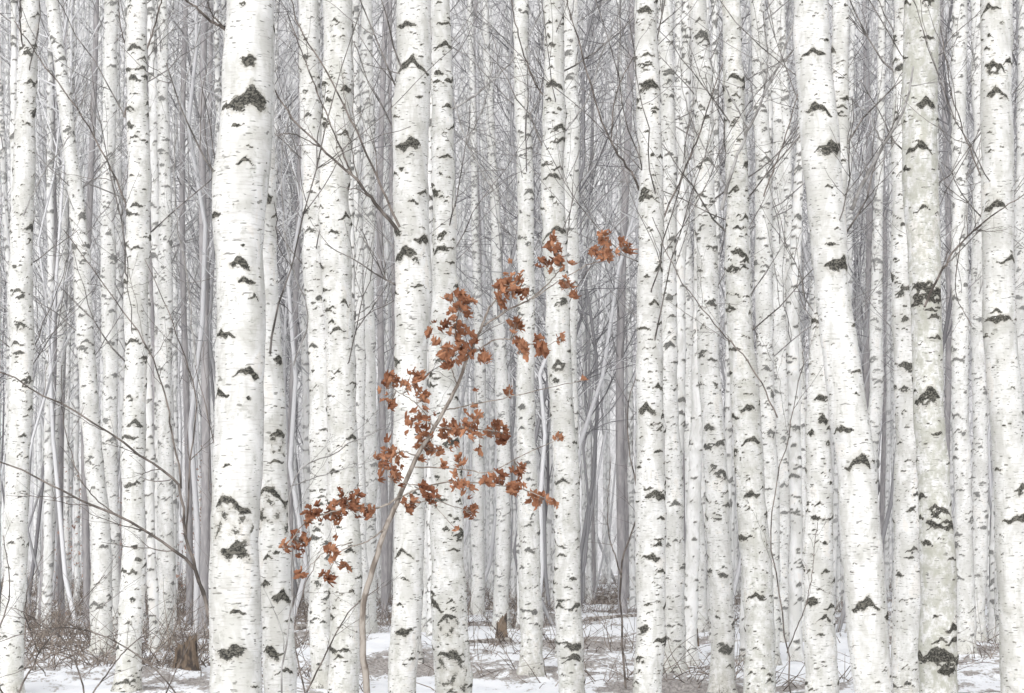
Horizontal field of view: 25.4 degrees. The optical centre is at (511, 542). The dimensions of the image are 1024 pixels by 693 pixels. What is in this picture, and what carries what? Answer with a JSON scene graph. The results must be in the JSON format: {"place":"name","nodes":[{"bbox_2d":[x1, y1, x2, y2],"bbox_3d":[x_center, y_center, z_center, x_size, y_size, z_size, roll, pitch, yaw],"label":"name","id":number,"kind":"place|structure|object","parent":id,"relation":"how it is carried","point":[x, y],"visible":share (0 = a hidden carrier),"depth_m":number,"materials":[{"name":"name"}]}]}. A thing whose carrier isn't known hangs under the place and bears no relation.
{"place":"outdoors","nodes":[
{"label":"outdoors","id":0,"kind":"place"},
{"bbox_2d":[9,1,125,208],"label":"birch branch","id":1,"kind":"object","parent":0,"point":[79,113],"visible":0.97,"depth_m":24.06,"materials":[{"name":"grey plant"}]},
{"bbox_2d":[185,0,225,30],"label":"birch branch","id":2,"kind":"object","parent":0,"point":[220,25],"visible":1,"depth_m":11.98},
{"bbox_2d":[275,83,321,365],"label":"birch branch","id":3,"kind":"object","parent":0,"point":[302,293],"visible":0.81,"depth_m":19.95,"materials":[{"name":"grey plant"}]},
{"bbox_2d":[0,574,999,692],"bbox_3d":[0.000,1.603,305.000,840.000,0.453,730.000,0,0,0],"label":"snow ground","id":4,"kind":"structure","parent":0,"point":[976,677],"depth_m":29.17,"materials":[{"name":"white snow"}]},
{"bbox_2d":[0,0,100,692],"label":"birch tree","id":5,"kind":"object","parent":4,"relation":"on","point":[22,334],"visible":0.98,"depth_m":24.14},
{"bbox_2d":[22,61,101,215],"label":"birch branch","id":6,"kind":"object","parent":5,"relation":"attached to","point":[33,194],"visible":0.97,"depth_m":24.01,"materials":[{"name":"grey plant"}]},
{"bbox_2d":[111,0,175,117],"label":"birch branch","id":7,"kind":"object","parent":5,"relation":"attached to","point":[151,34],"visible":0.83,"depth_m":25.85,"materials":[{"name":"grey plant"}]},
{"bbox_2d":[0,10,118,621],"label":"birch tree","id":8,"kind":"object","parent":4,"relation":"on","point":[55,355],"visible":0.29,"depth_m":45.95,"materials":[{"name":"white plant"}]},
{"bbox_2d":[0,6,123,599],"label":"birch tree","id":9,"kind":"object","parent":4,"relation":"on","point":[57,233],"visible":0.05,"depth_m":57.94,"materials":[{"name":"white plant"}]},
{"bbox_2d":[36,641,87,646],"bbox_3d":[-6.701,1.538,34.497,0.112,0.204,3.031,0,0,6],"label":"fallen log","id":10,"kind":"object","parent":4,"relation":"on","point":[61,642],"visible":0.12,"depth_m":33.88,"materials":[{"name":"grey wood"}]},
{"bbox_2d":[0,518,153,692],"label":"bare shrub","id":11,"kind":"object","parent":4,"relation":"on","point":[29,671],"visible":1,"depth_m":16.98,"materials":[{"name":"brown plant"}]},
{"bbox_2d":[0,0,156,654],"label":"birch tree","id":12,"kind":"object","parent":4,"relation":"on","point":[101,551],"visible":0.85,"depth_m":30.47,"materials":[{"name":"white plant"}]},
{"bbox_2d":[36,0,124,625],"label":"birch tree","id":13,"kind":"object","parent":4,"relation":"on","point":[86,550],"visible":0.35,"depth_m":45.95,"materials":[{"name":"white plant"}]},
{"bbox_2d":[37,0,123,619],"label":"birch tree","id":14,"kind":"object","parent":4,"relation":"on","point":[60,583],"visible":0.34,"depth_m":47.95,"materials":[{"name":"white plant"}]},
{"bbox_2d":[40,0,158,644],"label":"birch tree","id":15,"kind":"object","parent":4,"relation":"on","point":[110,357],"visible":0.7,"depth_m":34.49,"materials":[{"name":"white plant"}]},
{"bbox_2d":[0,590,208,692],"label":"bare shrub","id":16,"kind":"object","parent":4,"relation":"on","point":[80,676],"visible":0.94,"depth_m":18.94,"materials":[{"name":"brown plant"}]},
{"bbox_2d":[0,229,213,692],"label":"bare shrub","id":17,"kind":"object","parent":4,"relation":"on","point":[194,568],"visible":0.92,"depth_m":12.81,"materials":[{"name":"grey plant"}]},
{"bbox_2d":[34,0,192,618],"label":"birch tree","id":18,"kind":"object","parent":4,"relation":"on","point":[60,339],"visible":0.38,"depth_m":47.45,"materials":[{"name":"white plant"}]},
{"bbox_2d":[33,0,210,644],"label":"birch tree","id":19,"kind":"object","parent":4,"relation":"on","point":[166,564],"visible":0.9,"depth_m":35.49,"materials":[{"name":"white plant"}]},
{"bbox_2d":[72,15,182,577],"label":"birch tree","id":20,"kind":"object","parent":4,"relation":"on","point":[120,547],"visible":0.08,"depth_m":59.94,"materials":[{"name":"white plant"}]},
{"bbox_2d":[54,433,210,614],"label":"beech saplings","id":21,"kind":"object","parent":4,"relation":"on","point":[79,553],"visible":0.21,"depth_m":50.78,"materials":[{"name":"brown plant"}]},
{"bbox_2d":[90,0,219,443],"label":"birch tree","id":22,"kind":"object","parent":4,"relation":"on","point":[151,323],"visible":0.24,"depth_m":43.95,"materials":[{"name":"white plant"}]},
{"bbox_2d":[117,0,221,538],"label":"birch tree","id":23,"kind":"object","parent":4,"relation":"on","point":[211,47],"visible":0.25,"depth_m":47.96,"materials":[{"name":"white plant"}]},
{"bbox_2d":[35,0,308,692],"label":"birch tree","id":24,"kind":"object","parent":4,"relation":"on","point":[137,239],"visible":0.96,"depth_m":23.70,"materials":[{"name":"white plant"}]},
{"bbox_2d":[134,32,217,365],"bbox_3d":[-3.226,-3.345,21.994,0.891,3.289,1.507,0,0,0],"label":"birch branch","id":25,"kind":"object","parent":24,"relation":"attached to","point":[177,233],"visible":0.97,"depth_m":22.13,"materials":[{"name":"grey plant"}]},
{"bbox_2d":[66,0,279,624],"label":"birch tree","id":26,"kind":"object","parent":4,"relation":"on","point":[186,408],"visible":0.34,"depth_m":43.95,"materials":[{"name":"white plant"}]},
{"bbox_2d":[172,635,199,670],"bbox_3d":[-3.939,1.366,27.507,0.495,0.527,0.506,0,0,-29],"label":"tree stump","id":27,"kind":"object","parent":4,"relation":"on","point":[190,656],"visible":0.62,"depth_m":27.39,"materials":[{"name":"brown wood"}]},
{"bbox_2d":[155,0,226,629],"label":"birch tree","id":28,"kind":"object","parent":4,"relation":"on","point":[205,521],"visible":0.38,"depth_m":41.94,"materials":[{"name":"white plant"}]},
{"bbox_2d":[120,0,274,692],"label":"birch tree","id":29,"kind":"object","parent":4,"relation":"on","point":[241,169],"visible":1,"depth_m":11.89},
{"bbox_2d":[205,0,392,689],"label":"birch tree","id":30,"kind":"object","parent":4,"relation":"on","point":[319,621],"visible":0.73,"depth_m":25.08,"materials":[{"name":"white plant"}]},
{"bbox_2d":[296,623,306,629],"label":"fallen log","id":31,"kind":"object","parent":4,"relation":"on","point":[302,626],"visible":0.2,"depth_m":40.12,"materials":[{"name":"wood"}]},
{"bbox_2d":[214,0,390,606],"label":"birch tree","id":32,"kind":"object","parent":4,"relation":"on","point":[297,273],"visible":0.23,"depth_m":49.95,"materials":[{"name":"white plant"}]},
{"bbox_2d":[186,11,459,692],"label":"birch tree","id":33,"kind":"object","parent":4,"relation":"on","point":[275,568],"visible":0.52,"depth_m":13.12,"materials":[{"name":"white plant"}]},
{"bbox_2d":[275,0,396,618],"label":"birch tree","id":34,"kind":"object","parent":4,"relation":"on","point":[383,486],"visible":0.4,"depth_m":47.94,"materials":[{"name":"white plant"}]},
{"bbox_2d":[293,486,397,692],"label":"bare shrub","id":35,"kind":"object","parent":4,"relation":"on","point":[342,623],"visible":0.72,"depth_m":16.97,"materials":[{"name":"brown plant"}]},
{"bbox_2d":[261,382,451,692],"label":"bare shrub","id":36,"kind":"object","parent":4,"relation":"on","point":[291,486],"visible":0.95,"depth_m":11.48,"materials":[{"name":"brown plant"}]},
{"bbox_2d":[280,0,457,634],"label":"birch tree","id":37,"kind":"object","parent":4,"relation":"on","point":[360,352],"visible":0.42,"depth_m":37.57,"materials":[{"name":"white plant"}]},
{"bbox_2d":[355,0,395,632],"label":"birch tree","id":38,"kind":"object","parent":4,"relation":"on","point":[370,446],"visible":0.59,"depth_m":38.66,"materials":[{"name":"white plant"}]},
{"bbox_2d":[360,0,395,604],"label":"birch tree","id":39,"kind":"object","parent":4,"relation":"on","point":[390,528],"visible":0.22,"depth_m":55.95,"materials":[{"name":"white plant"}]},
{"bbox_2d":[318,0,452,692],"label":"birch tree","id":40,"kind":"object","parent":4,"relation":"on","point":[335,222],"visible":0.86,"depth_m":19.14,"materials":[{"name":"white plant"}]},
{"bbox_2d":[306,0,521,692],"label":"birch tree","id":41,"kind":"object","parent":4,"relation":"on","point":[413,277],"visible":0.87,"depth_m":17.61,"materials":[{"name":"white plant"}]},
{"bbox_2d":[218,2,398,230],"bbox_3d":[-1.534,-3.316,17.256,0.953,1.874,1.104,0,0,42],"label":"birch branch","id":42,"kind":"object","parent":41,"relation":"attached to","point":[379,208],"visible":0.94,"depth_m":17.39,"materials":[{"name":"grey plant"}]},
{"bbox_2d":[276,0,400,227],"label":"birch branch","id":43,"kind":"object","parent":41,"relation":"attached to","point":[375,172],"visible":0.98,"depth_m":17.20,"materials":[{"name":"grey plant"}]},
{"bbox_2d":[386,0,493,631],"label":"birch tree","id":44,"kind":"object","parent":4,"relation":"on","point":[424,611],"visible":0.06,"depth_m":38.64,"materials":[{"name":"white plant"}]},
{"bbox_2d":[278,229,638,692],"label":"oak sapling","id":45,"kind":"object","parent":4,"relation":"on","point":[453,427],"visible":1,"depth_m":9.97,"materials":[{"name":"brown plant"}]},
{"bbox_2d":[353,0,593,692],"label":"birch tree","id":46,"kind":"object","parent":4,"relation":"on","point":[453,673],"visible":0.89,"depth_m":20.79,"materials":[{"name":"white plant"}]},
{"bbox_2d":[454,0,513,351],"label":"birch tree","id":47,"kind":"object","parent":4,"relation":"on","point":[476,9],"visible":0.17,"depth_m":69.94,"materials":[{"name":"white plant"}]},
{"bbox_2d":[453,0,515,628],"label":"birch tree","id":48,"kind":"object","parent":4,"relation":"on","point":[502,559],"visible":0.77,"depth_m":41.15,"materials":[{"name":"white plant"}]},
{"bbox_2d":[469,637,509,643],"bbox_3d":[-0.432,1.530,34.998,0.112,0.113,2.159,0,0,21],"label":"fallen log","id":49,"kind":"object","parent":4,"relation":"on","point":[489,640],"visible":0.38,"depth_m":35.12,"materials":[{"name":"white wood"}]},
{"bbox_2d":[452,0,541,614],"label":"birch tree","id":50,"kind":"object","parent":4,"relation":"on","point":[478,562],"visible":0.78,"depth_m":46.49,"materials":[{"name":"white plant"}]},
{"bbox_2d":[0,562,998,692],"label":"dry undergrowth","id":51,"kind":"object","parent":4,"relation":"on","point":[167,647],"visible":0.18,"depth_m":32.95,"materials":[{"name":"grey plant"}]},
{"bbox_2d":[496,613,507,637],"bbox_3d":[-0.170,1.400,36.986,0.341,0.529,0.331,0,0,0],"label":"tree stump","id":52,"kind":"object","parent":4,"relation":"on","point":[503,625],"visible":0.59,"depth_m":36.93,"materials":[{"name":"brown wood"}]},
{"bbox_2d":[0,0,1018,633],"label":"distant bare trees","id":53,"kind":"object","parent":4,"relation":"on","point":[586,302],"visible":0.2,"depth_m":50.29,"materials":[{"name":"grey plant"}]},
{"bbox_2d":[0,0,1023,665],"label":"distant birch trees","id":54,"kind":"object","parent":4,"relation":"on","point":[696,478],"visible":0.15,"depth_m":49.81,"materials":[{"name":"white plant"}]},
{"bbox_2d":[451,0,629,676],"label":"birch tree","id":55,"kind":"object","parent":4,"relation":"on","point":[531,617],"visible":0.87,"depth_m":28.70,"materials":[{"name":"white plant"}]},
{"bbox_2d":[387,13,511,195],"bbox_3d":[-0.895,-5.457,26.963,1.741,2.715,0.825,0,0,23],"label":"birch branch","id":56,"kind":"object","parent":55,"relation":"attached to","point":[474,157],"visible":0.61,"depth_m":26.95,"materials":[{"name":"grey plant"}]},
{"bbox_2d":[452,8,541,109],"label":"birch branch","id":57,"kind":"object","parent":55,"relation":"attached to","point":[475,95],"visible":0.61,"depth_m":29.85,"materials":[{"name":"grey plant"}]},
{"bbox_2d":[452,0,637,692],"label":"birch tree","id":58,"kind":"object","parent":4,"relation":"on","point":[568,621],"visible":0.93,"depth_m":23.30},
{"bbox_2d":[509,0,638,657],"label":"birch tree","id":59,"kind":"object","parent":4,"relation":"on","point":[571,54],"visible":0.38,"depth_m":32.03,"materials":[{"name":"white plant"}]},
{"bbox_2d":[531,0,638,613],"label":"birch tree","id":60,"kind":"object","parent":4,"relation":"on","point":[620,485],"visible":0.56,"depth_m":49.92,"materials":[{"name":"white plant"}]},
{"bbox_2d":[578,0,624,599],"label":"birch tree","id":61,"kind":"object","parent":4,"relation":"on","point":[593,561],"visible":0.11,"depth_m":65.93,"materials":[{"name":"grey plant"}]},
{"bbox_2d":[595,598,628,602],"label":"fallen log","id":62,"kind":"object","parent":4,"relation":"on","point":[611,601],"visible":0.17,"depth_m":63.75,"materials":[{"name":"wood"}]},
{"bbox_2d":[587,0,637,597],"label":"birch tree","id":63,"kind":"object","parent":4,"relation":"on","point":[626,469],"visible":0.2,"depth_m":65.93,"materials":[{"name":"grey plant"}]},
{"bbox_2d":[589,614,636,620],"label":"fallen log","id":64,"kind":"object","parent":4,"relation":"on","point":[614,616],"visible":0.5,"depth_m":42.72,"materials":[{"name":"white wood"}]},
{"bbox_2d":[597,594,629,599],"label":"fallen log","id":65,"kind":"object","parent":4,"relation":"on","point":[610,596],"visible":0.31,"depth_m":66.37,"materials":[{"name":"grey wood"}]},
{"bbox_2d":[449,0,793,692],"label":"birch tree","id":66,"kind":"object","parent":4,"relation":"on","point":[650,540],"visible":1,"depth_m":21.22,"materials":[{"name":"white plant"}]},
{"bbox_2d":[649,174,777,417],"bbox_3d":[1.776,-2.149,20.195,1.122,2.122,0.708,0,0,0],"label":"birch branch","id":67,"kind":"object","parent":66,"relation":"attached to","point":[730,340],"visible":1,"depth_m":20.08,"materials":[{"name":"grey plant"}]},
{"bbox_2d":[581,313,679,688],"bbox_3d":[1.357,-0.542,25.764,1.131,5.116,1.465,0,0,0],"label":"bare shrub","id":68,"kind":"object","parent":4,"relation":"on","point":[622,649],"visible":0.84,"depth_m":25.97,"materials":[{"name":"brown plant"}]},
{"bbox_2d":[633,0,720,543],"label":"birch tree","id":69,"kind":"object","parent":4,"relation":"on","point":[684,454],"visible":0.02,"depth_m":59.95,"materials":[{"name":"white plant"}]},
{"bbox_2d":[675,0,754,632],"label":"birch tree","id":70,"kind":"object","parent":4,"relation":"on","point":[702,585],"visible":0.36,"depth_m":38.63,"materials":[{"name":"white plant"}]},
{"bbox_2d":[607,0,857,674],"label":"birch tree","id":71,"kind":"object","parent":4,"relation":"on","point":[675,552],"visible":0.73,"depth_m":28.10,"materials":[{"name":"white plant"}]},
{"bbox_2d":[678,0,790,642],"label":"birch tree","id":72,"kind":"object","parent":4,"relation":"on","point":[780,333],"visible":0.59,"depth_m":35.56,"materials":[{"name":"white plant"}]},
{"bbox_2d":[603,0,902,692],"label":"birch tree","id":73,"kind":"object","parent":4,"relation":"on","point":[759,671],"visible":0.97,"depth_m":22.16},
{"bbox_2d":[658,41,759,185],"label":"birch branch","id":74,"kind":"object","parent":73,"relation":"attached to","point":[698,125],"visible":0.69,"depth_m":23.96,"materials":[{"name":"grey plant"}]},
{"bbox_2d":[659,0,890,692],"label":"birch tree","id":75,"kind":"object","parent":4,"relation":"on","point":[720,577],"visible":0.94,"depth_m":25.44,"materials":[{"name":"white plant"}]},
{"bbox_2d":[566,0,632,129],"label":"birch branch","id":76,"kind":"object","parent":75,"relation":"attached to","point":[573,120],"visible":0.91,"depth_m":26.06,"materials":[{"name":"grey plant"}]},
{"bbox_2d":[716,0,872,641],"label":"birch tree","id":77,"kind":"object","parent":4,"relation":"on","point":[786,117],"visible":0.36,"depth_m":35.63,"materials":[{"name":"white plant"}]},
{"bbox_2d":[746,274,888,692],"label":"bare shrub","id":78,"kind":"object","parent":4,"relation":"on","point":[774,566],"visible":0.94,"depth_m":17.95,"materials":[{"name":"brown plant"}]},
{"bbox_2d":[678,0,968,692],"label":"birch tree","id":79,"kind":"object","parent":4,"relation":"on","point":[820,657],"visible":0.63,"depth_m":20.91,"materials":[{"name":"white plant"}]},
{"bbox_2d":[713,0,942,665],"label":"birch tree","id":80,"kind":"object","parent":4,"relation":"on","point":[762,262],"visible":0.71,"depth_m":30.59,"materials":[{"name":"white plant"}]},
{"bbox_2d":[793,0,893,692],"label":"birch tree","id":81,"kind":"object","parent":4,"relation":"on","point":[862,556],"visible":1,"depth_m":15.98,"materials":[{"name":"white plant"}]},
{"bbox_2d":[845,0,892,631],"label":"birch tree","id":82,"kind":"object","parent":4,"relation":"on","point":[876,395],"visible":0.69,"depth_m":38.63,"materials":[{"name":"white plant"}]},
{"bbox_2d":[800,0,941,408],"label":"birch tree","id":83,"kind":"object","parent":4,"relation":"on","point":[866,358],"visible":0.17,"depth_m":59.93,"materials":[{"name":"white plant"}]},
{"bbox_2d":[865,2,891,552],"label":"birch tree","id":84,"kind":"object","parent":4,"relation":"on","point":[882,481],"visible":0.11,"depth_m":69.92,"materials":[{"name":"white plant"}]},
{"bbox_2d":[832,0,1023,692],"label":"birch tree","id":85,"kind":"object","parent":4,"relation":"on","point":[938,657],"visible":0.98,"depth_m":17.20,"materials":[{"name":"white plant"}]},
{"bbox_2d":[839,66,953,210],"bbox_3d":[2.790,-2.929,16.747,0.864,1.061,0.544,0,0,-24],"label":"birch branch","id":86,"kind":"object","parent":85,"relation":"attached to","point":[863,181],"visible":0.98,"depth_m":16.52,"materials":[{"name":"grey plant"}]},
{"bbox_2d":[892,0,972,460],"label":"birch tree","id":87,"kind":"object","parent":4,"relation":"on","point":[947,401],"visible":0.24,"depth_m":55.94,"materials":[{"name":"white plant"}]},
{"bbox_2d":[849,0,1023,692],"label":"birch tree","id":88,"kind":"object","parent":4,"relation":"on","point":[906,617],"visible":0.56,"depth_m":23.44,"materials":[{"name":"white plant"}]},
{"bbox_2d":[899,0,1023,692],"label":"birch tree","id":89,"kind":"object","parent":4,"relation":"on","point":[1004,381],"visible":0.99,"depth_m":17.34,"materials":[{"name":"white plant"}]},
{"bbox_2d":[938,0,1023,654],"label":"birch tree","id":90,"kind":"object","parent":4,"relation":"on","point":[964,549],"visible":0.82,"depth_m":32.06,"materials":[{"name":"white plant"}]},
{"bbox_2d":[938,0,1023,641],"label":"birch tree","id":91,"kind":"object","parent":4,"relation":"on","point":[979,488],"visible":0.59,"depth_m":35.49,"materials":[{"name":"white plant"}]},
{"bbox_2d":[994,0,1023,642],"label":"birch tree","id":92,"kind":"object","parent":4,"relation":"on","point":[1019,236],"visible":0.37,"depth_m":37.50,"materials":[{"name":"white plant"}]},
{"bbox_2d":[3,0,1015,574],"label":"background","id":93,"kind":"structure","parent":0,"point":[613,412],"depth_m":117.99},
{"bbox_2d":[492,0,542,94],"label":"birch branch","id":94,"kind":"object","parent":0,"point":[531,74],"visible":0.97,"depth_m":23.96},
{"bbox_2d":[551,0,661,190],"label":"birch branch","id":95,"kind":"object","parent":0,"point":[627,168],"visible":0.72,"depth_m":23.02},
{"bbox_2d":[664,21,765,217],"bbox_3d":[2.023,-4.235,23.035,1.080,2.075,0.518,0,0,0],"label":"birch branch","id":96,"kind":"object","parent":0,"point":[691,153],"visible":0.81,"depth_m":23.07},
{"bbox_2d":[709,4,794,210],"bbox_3d":[2.415,-4.342,21.571,1.127,2.424,0.599,0,0,-20],"label":"birch branch","id":97,"kind":"object","parent":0,"point":[765,88],"visible":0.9,"depth_m":21.53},
{"bbox_2d":[749,43,799,196],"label":"birch branch","id":98,"kind":"object","parent":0,"point":[780,149],"visible":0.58,"depth_m":22.11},
{"bbox_2d":[938,7,980,176],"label":"birch branch","id":99,"kind":"object","parent":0,"point":[953,100],"visible":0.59,"depth_m":19.01,"materials":[{"name":"grey plant"}]},
{"bbox_2d":[924,194,1023,340],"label":"birch branch","id":100,"kind":"object","parent":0,"point":[946,265],"visible":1,"depth_m":17.06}
]}

